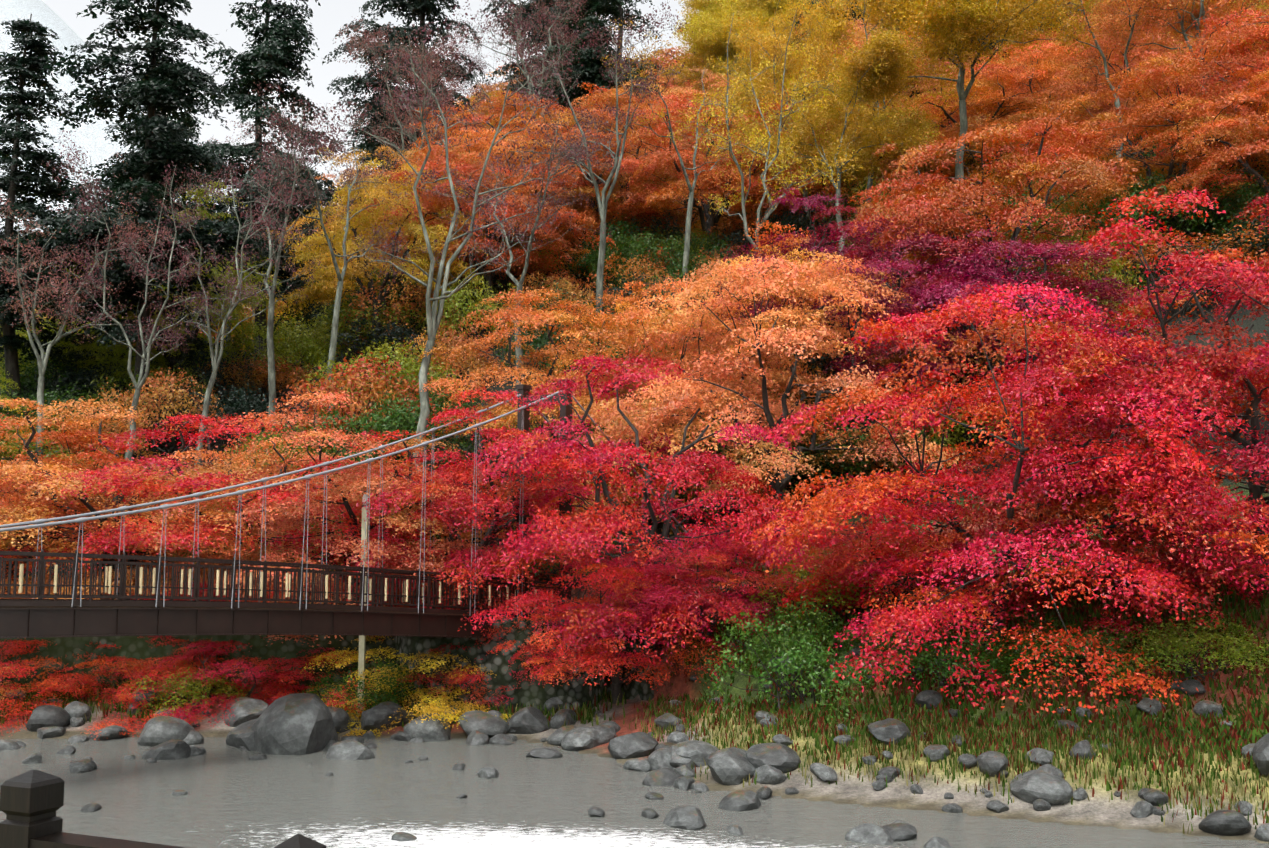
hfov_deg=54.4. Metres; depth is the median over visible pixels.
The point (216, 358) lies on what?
bare tree
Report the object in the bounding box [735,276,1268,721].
maple tree
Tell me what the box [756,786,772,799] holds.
rock
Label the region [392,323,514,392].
shrub
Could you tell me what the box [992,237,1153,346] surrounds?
understory tree
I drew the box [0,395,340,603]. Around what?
maple tree
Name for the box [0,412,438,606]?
maple tree
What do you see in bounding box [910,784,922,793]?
rock
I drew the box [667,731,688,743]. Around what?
rock
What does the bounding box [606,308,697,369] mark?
understory tree
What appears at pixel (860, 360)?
understory tree
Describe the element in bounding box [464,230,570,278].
understory tree
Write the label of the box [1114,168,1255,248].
understory tree
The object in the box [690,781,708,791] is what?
rock
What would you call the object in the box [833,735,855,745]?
rock
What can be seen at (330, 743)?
rock
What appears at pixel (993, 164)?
understory tree
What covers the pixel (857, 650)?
rock
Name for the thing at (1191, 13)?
tall tree
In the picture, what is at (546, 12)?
bare tree
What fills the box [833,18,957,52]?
maple tree
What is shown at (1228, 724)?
rock
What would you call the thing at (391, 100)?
bare tree
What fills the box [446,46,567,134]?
bare tree
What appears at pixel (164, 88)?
fir tree
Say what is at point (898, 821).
rock
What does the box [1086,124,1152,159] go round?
understory tree
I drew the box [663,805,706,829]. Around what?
rock
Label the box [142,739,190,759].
rock
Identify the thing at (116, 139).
fir tree
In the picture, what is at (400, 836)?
rock
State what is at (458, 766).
rock
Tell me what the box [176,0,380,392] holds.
fir tree
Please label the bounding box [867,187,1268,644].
maple tree
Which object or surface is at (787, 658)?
shrub
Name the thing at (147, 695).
rock
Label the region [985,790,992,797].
rock
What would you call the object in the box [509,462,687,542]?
understory tree
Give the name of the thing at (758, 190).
understory tree
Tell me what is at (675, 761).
bank stone
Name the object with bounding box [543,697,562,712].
rock
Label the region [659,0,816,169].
tall tree
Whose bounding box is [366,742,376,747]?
rock
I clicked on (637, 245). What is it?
understory tree
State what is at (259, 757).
rock
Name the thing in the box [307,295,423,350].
understory tree
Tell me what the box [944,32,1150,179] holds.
maple tree
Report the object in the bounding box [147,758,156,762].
rock
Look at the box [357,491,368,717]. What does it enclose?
trunk
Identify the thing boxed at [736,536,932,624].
shrub
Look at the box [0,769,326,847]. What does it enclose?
railing
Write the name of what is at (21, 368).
maple tree
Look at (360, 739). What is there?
rock
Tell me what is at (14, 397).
understory tree
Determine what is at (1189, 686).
rock
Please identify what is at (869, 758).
rock
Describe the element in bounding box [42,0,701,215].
sky
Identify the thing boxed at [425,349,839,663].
maple tree
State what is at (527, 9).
fir tree
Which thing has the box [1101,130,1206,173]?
understory tree
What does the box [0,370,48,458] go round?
maple tree
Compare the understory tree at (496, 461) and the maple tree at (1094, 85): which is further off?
the maple tree at (1094, 85)
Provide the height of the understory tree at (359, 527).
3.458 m
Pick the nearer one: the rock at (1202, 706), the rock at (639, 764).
the rock at (1202, 706)
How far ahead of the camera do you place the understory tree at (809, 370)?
52.89 m
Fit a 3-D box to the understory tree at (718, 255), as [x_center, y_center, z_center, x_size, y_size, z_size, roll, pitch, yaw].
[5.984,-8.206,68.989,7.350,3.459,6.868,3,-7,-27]
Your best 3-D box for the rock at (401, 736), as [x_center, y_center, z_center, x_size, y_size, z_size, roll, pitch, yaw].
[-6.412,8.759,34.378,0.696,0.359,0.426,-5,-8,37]
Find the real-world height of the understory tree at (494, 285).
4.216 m
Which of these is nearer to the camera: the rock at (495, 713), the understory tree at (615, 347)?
the rock at (495, 713)
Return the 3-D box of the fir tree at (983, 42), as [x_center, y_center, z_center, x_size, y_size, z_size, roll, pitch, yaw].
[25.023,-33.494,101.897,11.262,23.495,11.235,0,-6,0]
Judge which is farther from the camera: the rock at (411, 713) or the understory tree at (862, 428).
the understory tree at (862, 428)
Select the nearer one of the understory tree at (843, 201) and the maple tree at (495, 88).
the understory tree at (843, 201)
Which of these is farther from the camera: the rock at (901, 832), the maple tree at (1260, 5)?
the maple tree at (1260, 5)
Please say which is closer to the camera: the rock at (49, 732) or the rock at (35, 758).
the rock at (35, 758)
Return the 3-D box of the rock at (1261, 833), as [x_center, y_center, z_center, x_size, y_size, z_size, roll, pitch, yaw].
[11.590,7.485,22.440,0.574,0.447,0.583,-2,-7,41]
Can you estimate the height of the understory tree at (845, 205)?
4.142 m
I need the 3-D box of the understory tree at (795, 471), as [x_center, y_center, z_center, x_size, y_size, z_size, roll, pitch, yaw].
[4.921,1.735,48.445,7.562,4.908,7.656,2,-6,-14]
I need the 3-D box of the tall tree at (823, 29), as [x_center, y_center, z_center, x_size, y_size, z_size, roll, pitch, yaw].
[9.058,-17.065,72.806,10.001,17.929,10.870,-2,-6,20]
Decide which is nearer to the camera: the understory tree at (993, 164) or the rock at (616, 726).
the rock at (616, 726)
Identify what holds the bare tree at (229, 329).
on the terrain
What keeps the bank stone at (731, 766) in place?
on the terrain
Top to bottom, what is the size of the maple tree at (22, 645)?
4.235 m
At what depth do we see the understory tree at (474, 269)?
74.46 m
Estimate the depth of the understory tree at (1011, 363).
47.30 m
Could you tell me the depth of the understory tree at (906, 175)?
78.16 m
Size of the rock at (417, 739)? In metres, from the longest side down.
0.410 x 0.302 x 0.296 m
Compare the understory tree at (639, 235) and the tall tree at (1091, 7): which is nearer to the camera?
the understory tree at (639, 235)
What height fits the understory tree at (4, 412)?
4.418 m
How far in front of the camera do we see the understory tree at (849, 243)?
65.46 m
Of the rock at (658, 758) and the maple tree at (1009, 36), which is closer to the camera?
the rock at (658, 758)
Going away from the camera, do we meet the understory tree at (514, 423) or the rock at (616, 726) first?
the rock at (616, 726)
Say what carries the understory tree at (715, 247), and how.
on the terrain
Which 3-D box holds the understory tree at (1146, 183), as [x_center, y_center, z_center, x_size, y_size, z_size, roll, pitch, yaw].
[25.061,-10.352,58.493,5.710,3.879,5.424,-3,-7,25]
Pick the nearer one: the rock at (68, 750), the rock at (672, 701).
the rock at (68, 750)
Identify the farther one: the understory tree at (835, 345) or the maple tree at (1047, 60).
the maple tree at (1047, 60)
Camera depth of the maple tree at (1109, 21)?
90.84 m
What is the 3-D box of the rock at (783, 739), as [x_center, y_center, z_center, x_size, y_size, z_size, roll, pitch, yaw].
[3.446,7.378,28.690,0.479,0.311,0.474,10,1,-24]
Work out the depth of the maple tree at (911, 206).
48.91 m
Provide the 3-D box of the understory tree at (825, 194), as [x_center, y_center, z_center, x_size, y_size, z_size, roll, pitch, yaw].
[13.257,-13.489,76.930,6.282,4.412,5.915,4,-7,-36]
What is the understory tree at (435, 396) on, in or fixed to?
on the terrain
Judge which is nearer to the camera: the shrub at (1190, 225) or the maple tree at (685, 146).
the shrub at (1190, 225)
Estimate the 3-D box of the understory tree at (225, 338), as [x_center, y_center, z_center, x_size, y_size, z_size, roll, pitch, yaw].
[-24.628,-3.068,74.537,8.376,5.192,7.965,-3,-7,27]
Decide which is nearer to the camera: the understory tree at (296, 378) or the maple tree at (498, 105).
the understory tree at (296, 378)
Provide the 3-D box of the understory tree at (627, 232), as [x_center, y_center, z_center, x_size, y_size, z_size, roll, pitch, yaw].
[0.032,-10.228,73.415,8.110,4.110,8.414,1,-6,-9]
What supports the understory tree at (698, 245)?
on the terrain
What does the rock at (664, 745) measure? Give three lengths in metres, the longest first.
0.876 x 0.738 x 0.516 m
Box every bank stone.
[361,701,409,731]
[404,713,450,741]
[458,710,508,737]
[508,706,550,733]
[546,725,576,745]
[591,725,616,744]
[608,732,658,758]
[669,743,694,768]
[707,747,754,785]
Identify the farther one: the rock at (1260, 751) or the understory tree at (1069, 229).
the understory tree at (1069, 229)
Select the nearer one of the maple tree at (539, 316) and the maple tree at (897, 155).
the maple tree at (539, 316)
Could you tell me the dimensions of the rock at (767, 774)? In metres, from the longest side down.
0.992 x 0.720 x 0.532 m
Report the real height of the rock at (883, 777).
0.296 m
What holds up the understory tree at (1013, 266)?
on the terrain
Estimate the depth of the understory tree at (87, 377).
62.18 m
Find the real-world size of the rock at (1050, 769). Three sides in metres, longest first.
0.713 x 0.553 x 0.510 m
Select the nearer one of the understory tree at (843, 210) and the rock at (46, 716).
the rock at (46, 716)
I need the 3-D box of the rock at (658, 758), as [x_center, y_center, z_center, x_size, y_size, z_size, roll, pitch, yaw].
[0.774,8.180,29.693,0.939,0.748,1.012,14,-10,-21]
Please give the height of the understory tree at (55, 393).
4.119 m
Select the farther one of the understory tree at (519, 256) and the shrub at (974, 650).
the understory tree at (519, 256)
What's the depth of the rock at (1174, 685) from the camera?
27.89 m
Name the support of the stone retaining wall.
on the terrain
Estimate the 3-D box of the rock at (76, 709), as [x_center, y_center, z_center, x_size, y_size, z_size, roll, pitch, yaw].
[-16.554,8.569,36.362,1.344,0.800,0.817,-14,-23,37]
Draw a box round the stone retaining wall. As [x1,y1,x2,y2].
[0,571,979,713]
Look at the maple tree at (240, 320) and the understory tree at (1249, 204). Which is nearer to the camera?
the understory tree at (1249, 204)
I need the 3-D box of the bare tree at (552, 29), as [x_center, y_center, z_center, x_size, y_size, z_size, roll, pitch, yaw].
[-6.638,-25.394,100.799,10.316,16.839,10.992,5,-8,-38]
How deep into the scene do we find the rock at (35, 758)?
30.55 m
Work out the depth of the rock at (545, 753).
31.39 m
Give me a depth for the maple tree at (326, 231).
109.08 m
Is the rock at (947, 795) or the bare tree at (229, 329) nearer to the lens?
the rock at (947, 795)
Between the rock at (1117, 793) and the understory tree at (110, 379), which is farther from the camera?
the understory tree at (110, 379)
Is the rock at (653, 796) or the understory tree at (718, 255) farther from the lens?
the understory tree at (718, 255)
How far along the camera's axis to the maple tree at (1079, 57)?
88.24 m
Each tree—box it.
[0,0,293,430]
[0,14,158,414]
[0,189,173,460]
[0,310,120,372]
[0,323,53,380]
[0,356,119,399]
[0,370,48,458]
[0,382,66,454]
[0,383,36,430]
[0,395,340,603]
[0,396,22,478]
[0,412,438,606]
[0,413,207,598]
[0,415,134,468]
[0,444,125,518]
[0,636,263,739]
[0,638,164,735]
[0,663,30,699]
[1,389,138,436]
[2,398,109,457]
[4,379,152,453]
[21,345,125,403]
[21,360,169,404]
[22,391,195,454]
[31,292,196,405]
[31,410,164,471]
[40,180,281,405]
[41,130,269,517]
[63,114,254,321]
[76,362,165,395]
[80,54,213,345]
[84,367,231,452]
[85,358,224,427]
[93,80,218,324]
[100,389,533,648]
[118,638,353,726]
[131,347,195,374]
[131,482,288,583]
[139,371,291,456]
[139,492,279,582]
[140,441,278,527]
[148,158,327,471]
[150,334,243,398]
[164,342,262,406]
[165,175,313,350]
[170,113,229,213]
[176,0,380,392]
[179,523,342,582]
[185,279,293,360]
[187,329,287,403]
[192,357,291,402]
[195,244,330,356]
[197,353,325,400]
[200,92,355,468]
[207,428,339,554]
[216,411,344,476]
[219,275,302,342]
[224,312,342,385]
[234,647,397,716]
[239,81,411,430]
[240,335,327,386]
[263,147,488,366]
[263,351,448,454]
[266,296,342,356]
[279,187,392,301]
[282,216,399,277]
[289,387,640,640]
[294,478,464,555]
[294,504,448,556]
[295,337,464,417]
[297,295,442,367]
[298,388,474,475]
[300,636,513,736]
[303,278,379,316]
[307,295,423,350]
[312,294,366,325]
[314,120,541,311]
[315,0,611,545]
[319,277,425,341]
[322,0,490,215]
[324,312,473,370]
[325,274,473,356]
[329,16,472,222]
[338,464,510,560]
[342,262,467,333]
[344,71,404,194]
[345,25,486,147]
[359,111,617,331]
[361,257,392,284]
[364,392,484,470]
[368,53,512,177]
[371,256,408,290]
[372,371,488,427]
[375,104,614,225]
[385,258,523,315]
[389,93,531,171]
[391,424,512,494]
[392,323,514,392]
[396,596,584,706]
[404,418,551,474]
[405,127,622,289]
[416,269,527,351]
[417,286,736,503]
[422,108,614,428]
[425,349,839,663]
[428,245,527,285]
[435,442,600,511]
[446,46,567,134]
[446,236,551,277]
[451,0,586,154]
[454,90,550,153]
[457,43,511,124]
[458,90,620,178]
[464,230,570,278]
[468,557,742,703]
[469,63,539,127]
[477,0,628,123]
[478,1,692,332]
[478,402,633,496]
[479,105,691,273]
[479,411,647,509]
[486,3,599,122]
[494,276,637,380]
[496,519,640,592]
[502,0,576,144]
[504,449,640,510]
[509,82,697,277]
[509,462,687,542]
[510,0,637,105]
[511,270,606,317]
[530,335,675,389]
[531,345,645,405]
[534,0,667,138]
[565,230,682,281]
[568,202,643,240]
[568,213,693,273]
[571,75,725,186]
[572,249,979,570]
[575,216,928,486]
[576,319,678,391]
[580,244,719,301]
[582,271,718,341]
[584,210,699,271]
[584,231,704,293]
[585,525,806,644]
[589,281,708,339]
[594,373,736,465]
[595,89,852,253]
[595,228,664,266]
[600,18,756,326]
[602,445,786,521]
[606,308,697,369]
[610,242,715,298]
[624,66,818,200]
[625,27,756,145]
[627,449,758,534]
[631,47,708,142]
[634,202,701,229]
[638,197,730,244]
[639,186,724,237]
[639,228,729,266]
[639,272,724,313]
[647,193,753,245]
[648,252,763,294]
[653,7,862,320]
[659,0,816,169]
[660,228,749,271]
[661,193,743,232]
[661,387,864,485]
[662,414,855,515]
[663,386,825,484]
[671,0,817,170]
[675,220,743,244]
[688,241,785,288]
[688,297,753,340]
[693,187,968,377]
[697,201,803,253]
[699,355,825,414]
[708,226,796,268]
[710,0,862,252]
[722,23,944,254]
[723,85,975,209]
[727,38,937,233]
[731,205,845,262]
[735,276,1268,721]
[736,298,862,328]
[738,170,781,209]
[739,236,828,287]
[745,15,853,94]
[752,182,819,232]
[752,349,834,414]
[760,208,845,257]
[764,373,910,460]
[767,18,987,141]
[770,472,997,608]
[774,350,910,431]
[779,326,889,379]
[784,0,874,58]
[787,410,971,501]
[788,293,884,373]
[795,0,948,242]
[801,179,902,240]
[802,181,890,221]
[803,229,1174,454]
[803,317,889,378]
[811,178,885,244]
[812,185,892,206]
[818,171,945,229]
[819,34,987,91]
[819,192,941,222]
[822,340,981,396]
[823,0,1110,220]
[823,212,915,258]
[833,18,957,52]
[833,30,1004,141]
[834,378,999,472]
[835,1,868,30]
[839,96,1146,337]
[842,342,1040,442]
[859,385,1016,475]
[860,61,1138,215]
[865,228,924,288]
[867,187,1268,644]
[868,328,1016,442]
[876,325,1026,371]
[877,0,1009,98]
[877,57,1093,174]
[879,157,950,192]
[885,272,1052,370]
[892,232,1027,271]
[902,149,1003,216]
[916,324,1070,384]
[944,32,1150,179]
[945,164,1043,209]
[946,237,1079,285]
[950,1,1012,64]
[951,138,1065,203]
[958,29,1143,127]
[967,187,1056,228]
[975,2,1080,105]
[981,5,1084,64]
[985,0,1087,30]
[986,191,1152,257]
[991,179,1073,241]
[991,288,1119,335]
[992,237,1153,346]
[996,17,1160,86]
[1003,256,1268,601]
[1004,216,1148,259]
[1005,213,1165,284]
[1012,30,1140,113]
[1023,36,1268,256]
[1027,170,1093,233]
[1033,0,1192,98]
[1034,0,1150,171]
[1035,242,1157,341]
[1037,162,1186,246]
[1042,114,1143,178]
[1043,22,1262,150]
[1060,0,1150,64]
[1067,0,1120,34]
[1071,0,1268,180]
[1071,149,1208,224]
[1083,0,1266,94]
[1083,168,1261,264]
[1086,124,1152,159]
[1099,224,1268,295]
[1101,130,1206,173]
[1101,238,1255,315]
[1103,165,1194,230]
[1113,139,1200,174]
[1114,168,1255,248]
[1115,0,1268,168]
[1132,109,1197,158]
[1146,66,1268,224]
[1151,148,1268,235]
[1164,0,1268,83]
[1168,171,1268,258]
[1186,193,1268,440]
[1187,166,1268,233]
[1190,0,1268,77]
[1211,7,1268,87]
[1215,202,1268,272]
[1228,186,1268,249]
[1230,184,1268,257]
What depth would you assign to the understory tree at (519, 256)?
74.83 m
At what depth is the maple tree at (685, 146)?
79.35 m
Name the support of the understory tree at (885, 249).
on the terrain
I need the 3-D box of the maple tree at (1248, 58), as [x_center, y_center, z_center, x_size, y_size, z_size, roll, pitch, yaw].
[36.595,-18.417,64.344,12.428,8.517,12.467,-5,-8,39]
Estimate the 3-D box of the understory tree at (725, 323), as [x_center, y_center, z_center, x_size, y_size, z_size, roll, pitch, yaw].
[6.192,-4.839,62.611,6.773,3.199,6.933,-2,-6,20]
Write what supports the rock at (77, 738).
on the terrain
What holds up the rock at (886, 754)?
on the terrain
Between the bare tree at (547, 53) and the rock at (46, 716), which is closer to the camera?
the rock at (46, 716)
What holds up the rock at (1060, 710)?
on the terrain
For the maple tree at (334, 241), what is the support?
on the terrain
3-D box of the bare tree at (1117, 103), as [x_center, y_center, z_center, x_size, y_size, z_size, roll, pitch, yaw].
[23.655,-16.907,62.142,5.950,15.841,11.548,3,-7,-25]
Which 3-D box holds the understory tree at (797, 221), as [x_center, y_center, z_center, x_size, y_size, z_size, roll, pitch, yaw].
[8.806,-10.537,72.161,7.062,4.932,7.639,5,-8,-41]
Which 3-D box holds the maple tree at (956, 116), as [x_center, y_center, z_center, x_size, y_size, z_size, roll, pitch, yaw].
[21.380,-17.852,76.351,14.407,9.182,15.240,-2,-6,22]
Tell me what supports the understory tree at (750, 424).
on the terrain
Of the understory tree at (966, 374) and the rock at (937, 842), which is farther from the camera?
the understory tree at (966, 374)
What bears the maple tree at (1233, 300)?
on the terrain
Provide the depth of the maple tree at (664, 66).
104.13 m
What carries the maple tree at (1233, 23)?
on the terrain
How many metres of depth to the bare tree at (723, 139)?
57.67 m
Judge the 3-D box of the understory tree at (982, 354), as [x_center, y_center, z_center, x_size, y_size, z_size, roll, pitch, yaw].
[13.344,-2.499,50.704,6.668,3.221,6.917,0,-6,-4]
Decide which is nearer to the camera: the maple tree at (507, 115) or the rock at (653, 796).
the rock at (653, 796)
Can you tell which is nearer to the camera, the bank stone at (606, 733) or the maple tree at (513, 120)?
the bank stone at (606, 733)
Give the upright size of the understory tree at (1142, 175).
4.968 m
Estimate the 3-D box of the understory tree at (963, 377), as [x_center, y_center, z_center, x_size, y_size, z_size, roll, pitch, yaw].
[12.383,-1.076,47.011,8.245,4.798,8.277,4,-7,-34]
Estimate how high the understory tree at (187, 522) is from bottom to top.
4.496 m
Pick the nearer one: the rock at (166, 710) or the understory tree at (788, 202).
the rock at (166, 710)
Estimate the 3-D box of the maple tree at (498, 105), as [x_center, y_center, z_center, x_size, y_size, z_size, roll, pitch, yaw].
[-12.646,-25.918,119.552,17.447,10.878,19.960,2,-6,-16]
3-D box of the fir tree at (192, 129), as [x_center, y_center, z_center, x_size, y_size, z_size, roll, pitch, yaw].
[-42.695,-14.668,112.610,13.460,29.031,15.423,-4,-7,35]
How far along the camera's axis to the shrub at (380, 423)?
50.55 m
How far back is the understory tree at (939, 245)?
60.09 m
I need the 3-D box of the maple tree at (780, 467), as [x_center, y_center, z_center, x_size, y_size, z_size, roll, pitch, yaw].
[4.834,-0.148,43.643,14.464,11.763,13.461,0,-6,-1]
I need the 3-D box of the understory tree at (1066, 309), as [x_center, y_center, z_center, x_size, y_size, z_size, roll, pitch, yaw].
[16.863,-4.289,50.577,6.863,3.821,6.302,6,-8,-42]
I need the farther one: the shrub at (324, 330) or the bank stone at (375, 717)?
the shrub at (324, 330)
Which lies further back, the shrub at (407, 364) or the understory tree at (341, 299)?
the understory tree at (341, 299)
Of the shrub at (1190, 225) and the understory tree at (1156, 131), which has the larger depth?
the understory tree at (1156, 131)
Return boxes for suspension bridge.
[0,379,691,638]
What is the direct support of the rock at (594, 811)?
on the terrain
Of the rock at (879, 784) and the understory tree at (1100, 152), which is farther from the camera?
the understory tree at (1100, 152)
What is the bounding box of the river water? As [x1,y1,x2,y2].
[0,737,1268,847]
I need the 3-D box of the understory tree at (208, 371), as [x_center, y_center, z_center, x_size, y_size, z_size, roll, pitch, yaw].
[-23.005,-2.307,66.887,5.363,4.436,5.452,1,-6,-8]
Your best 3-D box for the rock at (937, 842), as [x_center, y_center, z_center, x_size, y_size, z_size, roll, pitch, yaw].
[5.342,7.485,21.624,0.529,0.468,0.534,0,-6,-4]
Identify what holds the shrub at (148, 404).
on the terrain
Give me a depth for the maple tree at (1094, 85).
69.37 m
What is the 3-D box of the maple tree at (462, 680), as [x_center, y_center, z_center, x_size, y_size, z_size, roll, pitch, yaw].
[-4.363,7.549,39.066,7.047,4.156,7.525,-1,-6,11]
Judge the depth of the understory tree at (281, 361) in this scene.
80.04 m
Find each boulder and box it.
[226,718,257,750]
[251,693,337,754]
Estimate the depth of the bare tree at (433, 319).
50.24 m
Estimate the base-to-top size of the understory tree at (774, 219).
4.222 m
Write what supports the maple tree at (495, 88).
on the terrain
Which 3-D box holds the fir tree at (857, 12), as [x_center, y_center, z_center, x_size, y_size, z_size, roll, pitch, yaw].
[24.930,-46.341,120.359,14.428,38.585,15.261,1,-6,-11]
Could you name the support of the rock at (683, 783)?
on the terrain
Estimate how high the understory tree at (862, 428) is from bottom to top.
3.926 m
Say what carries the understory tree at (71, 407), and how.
on the terrain
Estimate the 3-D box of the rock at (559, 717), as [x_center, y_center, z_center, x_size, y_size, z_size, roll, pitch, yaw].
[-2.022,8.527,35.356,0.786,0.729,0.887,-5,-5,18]
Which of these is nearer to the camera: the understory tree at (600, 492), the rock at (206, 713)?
the rock at (206, 713)
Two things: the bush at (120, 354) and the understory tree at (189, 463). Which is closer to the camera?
the understory tree at (189, 463)
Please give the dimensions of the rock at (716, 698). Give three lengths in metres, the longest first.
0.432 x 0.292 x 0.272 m
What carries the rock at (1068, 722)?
on the terrain
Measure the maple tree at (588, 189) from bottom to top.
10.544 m
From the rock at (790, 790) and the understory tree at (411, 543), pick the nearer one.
the rock at (790, 790)
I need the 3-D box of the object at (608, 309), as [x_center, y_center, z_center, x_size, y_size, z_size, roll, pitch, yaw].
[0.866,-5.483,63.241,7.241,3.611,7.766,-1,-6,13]
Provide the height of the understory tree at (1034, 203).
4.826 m
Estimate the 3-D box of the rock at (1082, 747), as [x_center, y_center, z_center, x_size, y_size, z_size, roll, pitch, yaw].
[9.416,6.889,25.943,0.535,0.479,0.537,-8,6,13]
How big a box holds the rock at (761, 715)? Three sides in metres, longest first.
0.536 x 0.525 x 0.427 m
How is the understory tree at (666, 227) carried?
on the terrain
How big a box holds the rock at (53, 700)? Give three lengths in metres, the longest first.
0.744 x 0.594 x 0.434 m
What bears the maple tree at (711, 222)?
on the terrain
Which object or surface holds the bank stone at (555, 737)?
on the terrain
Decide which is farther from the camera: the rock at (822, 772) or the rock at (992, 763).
the rock at (822, 772)
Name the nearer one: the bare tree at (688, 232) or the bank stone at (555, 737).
the bank stone at (555, 737)
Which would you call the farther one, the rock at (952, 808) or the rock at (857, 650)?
the rock at (857, 650)
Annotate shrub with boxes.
[114,660,250,717]
[302,655,432,714]
[701,596,901,720]
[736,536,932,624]
[871,621,1048,700]
[987,615,1147,687]
[1105,608,1268,685]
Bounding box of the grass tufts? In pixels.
[0,546,1268,833]
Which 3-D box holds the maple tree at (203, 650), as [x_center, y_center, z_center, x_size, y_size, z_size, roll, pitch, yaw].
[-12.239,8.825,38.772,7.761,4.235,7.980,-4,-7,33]
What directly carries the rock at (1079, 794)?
on the terrain
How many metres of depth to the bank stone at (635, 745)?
31.19 m
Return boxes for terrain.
[0,0,1268,842]
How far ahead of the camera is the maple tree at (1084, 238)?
52.07 m
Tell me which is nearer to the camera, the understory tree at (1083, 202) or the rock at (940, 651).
the rock at (940, 651)
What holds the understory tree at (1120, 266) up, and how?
on the terrain
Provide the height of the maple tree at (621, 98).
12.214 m
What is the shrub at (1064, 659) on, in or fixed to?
on the terrain
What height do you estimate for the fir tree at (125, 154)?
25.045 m
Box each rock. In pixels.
[0,740,19,750]
[3,689,28,702]
[17,741,25,746]
[22,752,41,763]
[26,705,69,731]
[37,726,65,738]
[42,698,65,706]
[57,746,75,754]
[64,701,90,723]
[67,734,88,742]
[69,758,96,772]
[70,717,83,726]
[81,802,101,811]
[93,725,128,740]
[124,754,135,758]
[127,703,141,713]
[132,686,166,704]
[137,716,194,745]
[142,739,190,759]
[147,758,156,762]
[155,708,175,716]
[172,790,187,795]
[183,730,203,744]
[190,746,203,755]
[191,723,199,727]
[201,710,210,715]
[224,697,249,712]
[224,698,268,726]
[248,754,266,760]
[323,740,336,750]
[326,739,374,759]
[328,706,350,733]
[341,736,363,742]
[350,718,358,728]
[362,730,374,738]
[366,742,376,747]
[391,832,416,840]
[394,732,410,740]
[407,711,415,719]
[410,737,423,742]
[418,756,427,760]
[433,705,456,724]
[452,763,464,770]
[456,794,466,798]
[466,730,489,744]
[477,767,498,778]
[487,710,504,719]
[489,734,513,744]
[508,734,516,740]
[526,748,562,758]
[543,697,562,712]
[550,709,576,728]
[561,726,599,750]
[588,806,604,816]
[594,710,602,716]
[600,721,620,732]
[623,758,651,771]
[641,808,658,818]
[642,768,681,785]
[645,792,663,799]
[648,748,674,770]
[654,713,682,729]
[655,742,675,749]
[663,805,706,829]
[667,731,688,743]
[670,700,681,706]
[673,776,694,789]
[674,724,684,731]
[674,765,694,776]
[675,740,718,766]
[690,674,697,680]
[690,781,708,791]
[709,697,723,703]
[719,789,761,810]
[727,642,739,650]
[728,825,743,835]
[746,743,800,772]
[752,764,786,784]
[755,710,773,723]
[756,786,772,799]
[760,715,782,726]
[763,684,772,689]
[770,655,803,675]
[772,734,792,745]
[785,786,798,794]
[809,763,836,780]
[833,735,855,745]
[836,723,846,732]
[845,823,893,844]
[851,647,863,656]
[862,755,876,764]
[867,718,910,744]
[872,779,885,790]
[876,773,892,782]
[878,766,901,778]
[881,751,892,759]
[882,823,916,840]
[891,820,910,824]
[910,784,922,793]
[913,667,923,672]
[915,690,941,709]
[923,744,949,761]
[924,836,951,847]
[934,649,954,664]
[941,803,962,812]
[944,792,953,798]
[948,708,960,716]
[951,735,965,746]
[957,753,976,767]
[976,751,1007,776]
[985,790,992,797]
[986,799,1008,812]
[997,770,1007,777]
[1010,770,1072,805]
[1025,748,1053,765]
[1033,799,1050,810]
[1037,764,1063,777]
[1054,720,1079,732]
[1057,707,1065,713]
[1069,740,1095,759]
[1073,787,1087,800]
[1075,706,1091,717]
[1114,790,1120,796]
[1130,801,1153,817]
[1136,698,1165,714]
[1138,788,1152,798]
[1143,789,1168,805]
[1153,806,1165,815]
[1168,682,1178,689]
[1176,680,1205,695]
[1193,700,1222,716]
[1199,810,1251,835]
[1220,720,1231,726]
[1235,801,1252,815]
[1241,743,1254,759]
[1252,733,1268,776]
[1254,823,1268,841]
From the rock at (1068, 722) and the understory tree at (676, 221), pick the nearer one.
the rock at (1068, 722)
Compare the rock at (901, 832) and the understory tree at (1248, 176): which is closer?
the rock at (901, 832)
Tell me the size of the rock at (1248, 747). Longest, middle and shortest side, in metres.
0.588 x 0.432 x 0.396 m
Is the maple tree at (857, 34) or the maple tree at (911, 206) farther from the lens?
the maple tree at (857, 34)
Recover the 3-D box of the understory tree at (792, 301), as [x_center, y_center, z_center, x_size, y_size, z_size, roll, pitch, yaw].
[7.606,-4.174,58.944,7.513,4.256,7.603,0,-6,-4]
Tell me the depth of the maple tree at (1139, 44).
81.49 m
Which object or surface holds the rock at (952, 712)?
on the terrain
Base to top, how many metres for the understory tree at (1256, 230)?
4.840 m
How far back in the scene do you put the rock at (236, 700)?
36.56 m
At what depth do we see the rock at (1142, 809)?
23.77 m

